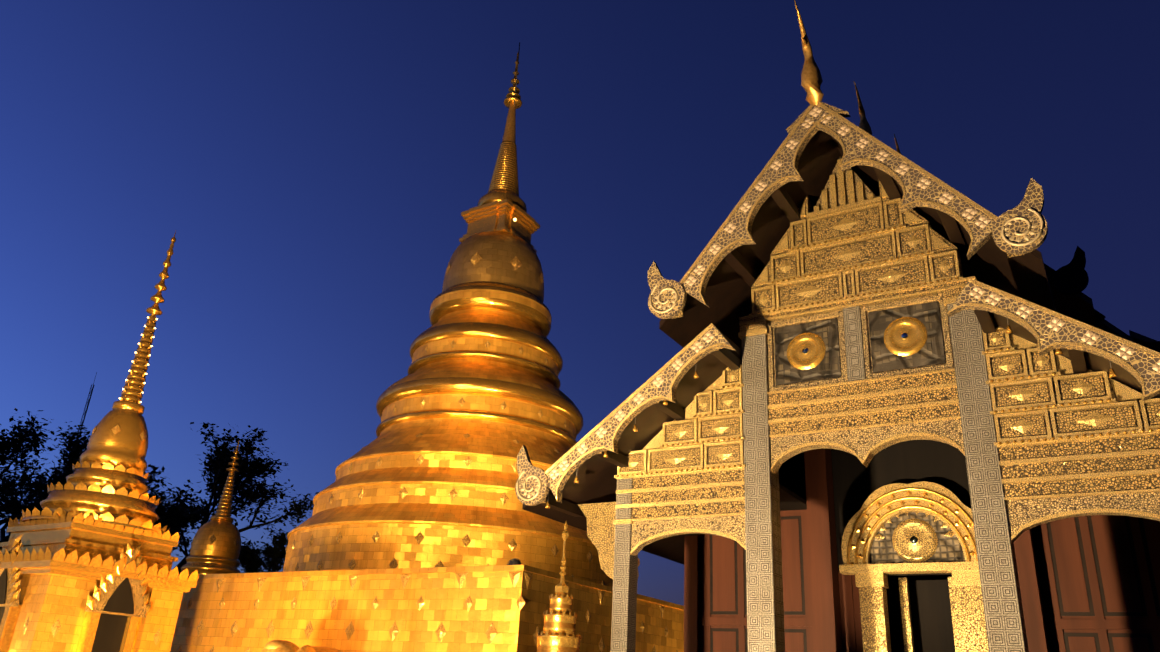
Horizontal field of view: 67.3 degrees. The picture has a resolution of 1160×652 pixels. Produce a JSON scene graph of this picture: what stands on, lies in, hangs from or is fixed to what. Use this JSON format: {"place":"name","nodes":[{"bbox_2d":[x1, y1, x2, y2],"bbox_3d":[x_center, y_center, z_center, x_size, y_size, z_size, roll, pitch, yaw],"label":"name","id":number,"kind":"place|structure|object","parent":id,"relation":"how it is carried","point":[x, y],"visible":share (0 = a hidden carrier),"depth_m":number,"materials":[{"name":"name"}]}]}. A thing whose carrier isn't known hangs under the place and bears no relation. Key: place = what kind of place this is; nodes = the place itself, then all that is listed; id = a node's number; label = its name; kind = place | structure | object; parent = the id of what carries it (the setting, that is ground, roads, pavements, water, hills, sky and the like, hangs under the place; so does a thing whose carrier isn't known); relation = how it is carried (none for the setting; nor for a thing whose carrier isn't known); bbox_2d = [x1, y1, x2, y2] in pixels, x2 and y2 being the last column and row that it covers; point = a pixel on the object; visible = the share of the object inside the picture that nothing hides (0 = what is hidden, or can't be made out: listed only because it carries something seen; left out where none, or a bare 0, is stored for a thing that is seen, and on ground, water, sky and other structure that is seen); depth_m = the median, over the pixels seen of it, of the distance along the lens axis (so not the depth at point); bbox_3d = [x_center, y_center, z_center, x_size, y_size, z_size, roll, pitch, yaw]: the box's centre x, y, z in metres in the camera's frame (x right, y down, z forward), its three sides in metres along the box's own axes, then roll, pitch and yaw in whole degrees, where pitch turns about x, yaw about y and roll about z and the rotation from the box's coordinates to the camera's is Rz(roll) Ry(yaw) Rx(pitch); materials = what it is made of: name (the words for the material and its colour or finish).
{"place":"outdoors","nodes":[
{"label":"outdoors","id":0,"kind":"place"},
{"bbox_2d":[0,0,1159,605],"label":"sky","id":1,"kind":"structure","parent":0,"point":[314,166],"materials":[{"name":"blue"}]},
{"bbox_3d":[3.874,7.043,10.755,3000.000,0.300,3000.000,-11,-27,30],"label":"ground","id":2,"kind":"structure","parent":0,"visible":0},
{"bbox_2d":[76,372,96,438],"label":"radio mast","id":3,"kind":"object","parent":2,"relation":"on","point":[87,404],"visible":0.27,"depth_m":193.32,"materials":[{"name":"grey metal"}]},
{"bbox_2d":[0,408,173,550],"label":"tree","id":4,"kind":"object","parent":2,"relation":"on","point":[75,448],"visible":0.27,"depth_m":59.29,"materials":[{"name":"green plant"}]},
{"bbox_2d":[0,232,198,651],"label":"chedi","id":5,"kind":"structure","parent":2,"relation":"on","point":[87,559],"depth_m":21.57,"materials":[{"name":"gold metal"}]},
{"bbox_2d":[0,422,318,574],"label":"tree","id":6,"kind":"object","parent":2,"relation":"on","point":[175,519],"visible":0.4,"depth_m":60.37,"materials":[{"name":"green plant"}]},
{"bbox_2d":[181,441,240,573],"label":"chedi","id":7,"kind":"structure","parent":2,"relation":"on","point":[216,546],"depth_m":35.54,"materials":[{"name":"gold metal"}]},
{"bbox_2d":[238,527,295,572],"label":"tree","id":8,"kind":"object","parent":2,"relation":"on","point":[250,560],"visible":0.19,"depth_m":61.88,"materials":[{"name":"green plant"}]},
{"bbox_2d":[261,640,342,651],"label":"elephant statue","id":9,"kind":"object","parent":2,"relation":"on","point":[279,646],"visible":1,"depth_m":19.61,"materials":[{"name":"gold metal"}]},
{"bbox_2d":[170,42,683,651],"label":"chedi","id":10,"kind":"structure","parent":2,"relation":"on","point":[420,528],"depth_m":26.91,"materials":[{"name":"gold metal"}]},
{"bbox_2d":[509,558,520,564],"bbox_3d":[-1.567,5.739,20.841,0.383,0.340,0.341,-11,-27,30],"label":"spire floodlight","id":11,"kind":"object","parent":10,"relation":"on","point":[516,561],"visible":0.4,"depth_m":20.78,"materials":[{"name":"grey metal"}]},
{"bbox_2d":[537,521,581,651],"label":"chatra pole","id":12,"kind":"object","parent":2,"relation":"on","point":[559,625],"visible":1,"depth_m":13.76,"materials":[{"name":"gold metal"}]},
{"bbox_2d":[515,0,1159,651],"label":"temple building","id":13,"kind":"structure","parent":2,"relation":"on","point":[885,398],"depth_m":13.97,"materials":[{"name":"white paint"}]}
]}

